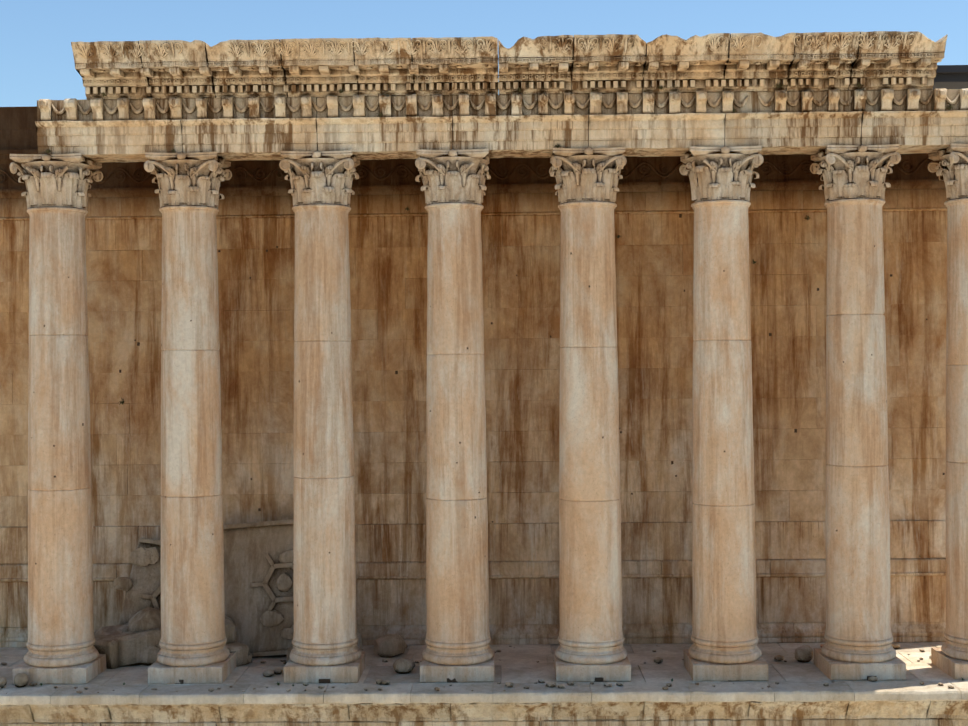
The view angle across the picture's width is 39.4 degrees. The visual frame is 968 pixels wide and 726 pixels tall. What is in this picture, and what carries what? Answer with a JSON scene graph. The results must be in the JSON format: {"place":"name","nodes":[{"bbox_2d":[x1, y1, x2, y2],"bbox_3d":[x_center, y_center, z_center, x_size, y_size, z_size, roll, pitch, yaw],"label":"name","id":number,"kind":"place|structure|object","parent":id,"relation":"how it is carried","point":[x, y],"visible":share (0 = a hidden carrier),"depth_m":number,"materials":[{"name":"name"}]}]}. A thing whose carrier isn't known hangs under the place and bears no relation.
{"place":"outdoors","nodes":[
{"label":"outdoors","id":0,"kind":"place"},
{"bbox_2d":[0,106,947,646],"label":"cella wall","id":1,"kind":"structure","parent":0,"point":[520,252],"depth_m":50.24,"materials":[{"name":"stone"}]},
{"bbox_2d":[0,0,967,106],"label":"sky","id":2,"kind":"structure","parent":0,"point":[37,62],"materials":[{"name":"blue"}]},
{"bbox_2d":[932,65,967,89],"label":"shelter roof","id":3,"kind":"structure","parent":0,"point":[951,77],"depth_m":52.00,"materials":[{"name":"grey metal"}]},
{"label":"ground","id":4,"kind":"structure","parent":0,"visible":0},
{"bbox_2d":[0,700,967,725],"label":"podium","id":5,"kind":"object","parent":4,"relation":"on","point":[881,713],"visible":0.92,"depth_m":43.11,"materials":[{"name":"stone"}]},
{"bbox_2d":[0,642,967,705],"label":"floor","id":6,"kind":"structure","parent":5,"relation":"on","point":[518,666],"depth_m":43.58,"materials":[{"name":"stone"}]},
{"bbox_2d":[13,654,106,684],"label":"column plinth","id":7,"kind":"structure","parent":6,"relation":"on","point":[85,673],"depth_m":44.38,"materials":[{"name":"beige stone"}]},
{"bbox_2d":[24,207,98,666],"bbox_3d":[-14.305,2.435,45.582,2.415,15.170,2.413,-1,0,1],"label":"column shaft","id":8,"kind":"object","parent":6,"relation":"on","point":[60,603],"visible":1,"depth_m":44.73,"materials":[{"name":"beige stone"}]},
{"bbox_2d":[10,153,102,209],"bbox_3d":[-14.429,-6.034,45.607,2.554,1.769,2.549,-1,0,1],"label":"capital","id":9,"kind":"object","parent":8,"relation":"on","point":[58,180],"visible":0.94,"depth_m":44.75,"materials":[{"name":"stone"}]},
{"bbox_2d":[148,652,236,683],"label":"column plinth","id":10,"kind":"structure","parent":6,"relation":"on","point":[216,673],"depth_m":44.30,"materials":[{"name":"beige stone"}]},
{"bbox_2d":[157,206,229,666],"bbox_3d":[-9.854,2.396,45.511,2.422,15.170,2.419,-1,0,1],"label":"column shaft","id":11,"kind":"object","parent":6,"relation":"on","point":[192,601],"visible":1,"depth_m":44.66,"materials":[{"name":"beige stone"}]},
{"bbox_2d":[144,152,231,208],"bbox_3d":[-9.936,-6.073,45.520,2.486,1.769,2.470,-1,0,1],"label":"capital","id":12,"kind":"object","parent":11,"relation":"on","point":[189,179],"visible":0.98,"depth_m":44.62,"materials":[{"name":"stone"}]},
{"bbox_2d":[284,651,364,682],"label":"column plinth","id":13,"kind":"structure","parent":6,"relation":"on","point":[351,672],"depth_m":44.25,"materials":[{"name":"beige stone"}]},
{"bbox_2d":[290,204,361,665],"bbox_3d":[-5.374,2.357,45.441,2.388,15.170,2.395,-1,0,1],"label":"column shaft","id":14,"kind":"object","parent":6,"relation":"on","point":[324,600],"visible":1,"depth_m":44.59,"materials":[{"name":"beige stone"}]},
{"bbox_2d":[279,150,359,206],"bbox_3d":[-5.445,-6.112,45.477,2.516,1.769,2.573,-1,0,1],"label":"capital","id":15,"kind":"object","parent":14,"relation":"on","point":[320,177],"visible":0.96,"depth_m":44.54,"materials":[{"name":"stone"}]},
{"bbox_2d":[35,88,967,162],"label":"entablature","id":16,"kind":"structure","parent":15,"relation":"on","point":[653,124],"depth_m":44.36,"materials":[{"name":"stone"}]},
{"bbox_2d":[44,83,955,405],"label":"dry weeds","id":17,"kind":"object","parent":16,"relation":"attached to","point":[556,145],"visible":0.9,"depth_m":44.22,"materials":[{"name":"brown plant"}]},
{"bbox_2d":[71,31,946,99],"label":"cornice","id":18,"kind":"structure","parent":16,"relation":"on","point":[588,64],"depth_m":43.31,"materials":[{"name":"stone"}]},
{"bbox_2d":[420,651,494,681],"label":"column plinth","id":19,"kind":"structure","parent":6,"relation":"on","point":[478,672],"depth_m":44.17,"materials":[{"name":"beige stone"}]},
{"bbox_2d":[422,203,493,664],"bbox_3d":[-0.934,2.318,45.389,2.415,15.170,2.412,-1,0,1],"label":"column shaft","id":20,"kind":"object","parent":6,"relation":"on","point":[457,596],"visible":1,"depth_m":44.52,"materials":[{"name":"beige stone"}]},
{"bbox_2d":[415,149,490,204],"bbox_3d":[-1.038,-6.151,45.392,2.539,1.769,2.476,-1,0,1],"label":"capital","id":21,"kind":"object","parent":20,"relation":"on","point":[454,176],"visible":1,"depth_m":44.50,"materials":[{"name":"stone"}]},
{"bbox_2d":[0,519,953,693],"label":"stone rubble","id":22,"kind":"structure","parent":6,"relation":"on","point":[258,583],"depth_m":48.62,"materials":[{"name":"stone"}]},
{"bbox_2d":[31,214,944,683],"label":"clamp holes","id":23,"kind":"object","parent":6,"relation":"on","point":[475,516],"visible":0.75,"depth_m":44.51,"materials":[{"name":"brown stone"}]},
{"bbox_2d":[554,650,630,681],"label":"column plinth","id":24,"kind":"structure","parent":6,"relation":"on","point":[609,672],"depth_m":44.10,"materials":[{"name":"beige stone"}]},
{"bbox_2d":[555,201,626,663],"bbox_3d":[3.515,2.280,45.305,2.394,15.170,2.397,-1,0,1],"label":"column shaft","id":25,"kind":"object","parent":24,"relation":"on","point":[590,597],"visible":1,"depth_m":44.46,"materials":[{"name":"beige stone"}]},
{"bbox_2d":[549,147,626,203],"bbox_3d":[3.450,-6.190,45.306,2.470,1.769,2.486,-1,0,1],"label":"capital","id":26,"kind":"object","parent":25,"relation":"on","point":[585,174],"visible":0.98,"depth_m":44.41,"materials":[{"name":"stone"}]},
{"bbox_2d":[684,649,767,680],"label":"column plinth","id":27,"kind":"structure","parent":6,"relation":"on","point":[755,670],"depth_m":44.04,"materials":[{"name":"beige stone"}]},
{"bbox_2d":[688,200,761,663],"bbox_3d":[7.999,2.240,45.252,2.396,15.170,2.422,-1,0,1],"label":"column shaft","id":28,"kind":"object","parent":27,"relation":"on","point":[724,631],"visible":1,"depth_m":44.40,"materials":[{"name":"beige stone"}]},
{"bbox_2d":[679,146,763,201],"bbox_3d":[7.938,-6.229,45.297,2.549,1.769,2.554,-1,0,1],"label":"capital","id":29,"kind":"object","parent":28,"relation":"on","point":[721,173],"visible":0.94,"depth_m":44.36,"materials":[{"name":"stone"}]},
{"bbox_2d":[814,648,905,679],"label":"column plinth","id":30,"kind":"structure","parent":6,"relation":"on","point":[892,669],"depth_m":43.98,"materials":[{"name":"beige stone"}]},
{"bbox_2d":[821,198,895,662],"bbox_3d":[12.447,2.201,45.186,2.420,15.170,2.414,-1,0,1],"label":"column shaft","id":31,"kind":"object","parent":30,"relation":"on","point":[858,610],"visible":1,"depth_m":44.34,"materials":[{"name":"beige stone"}]},
{"bbox_2d":[810,144,900,201],"bbox_3d":[12.392,-6.268,45.212,2.516,1.769,2.573,-1,0,1],"label":"capital","id":32,"kind":"object","parent":31,"relation":"on","point":[853,171],"visible":0.98,"depth_m":44.29,"materials":[{"name":"stone"}]},
{"bbox_2d":[931,648,967,679],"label":"column plinth","id":33,"kind":"structure","parent":6,"relation":"on","point":[953,668],"depth_m":44.49,"materials":[{"name":"beige stone"}]},
{"bbox_2d":[941,198,967,660],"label":"column shaft","id":34,"kind":"object","parent":33,"relation":"on","point":[955,645],"visible":1,"depth_m":44.63,"materials":[{"name":"beige stone"}]},
{"bbox_2d":[928,143,967,200],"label":"capital","id":35,"kind":"object","parent":34,"relation":"on","point":[950,168],"visible":1,"depth_m":44.63,"materials":[{"name":"stone"}]}
]}

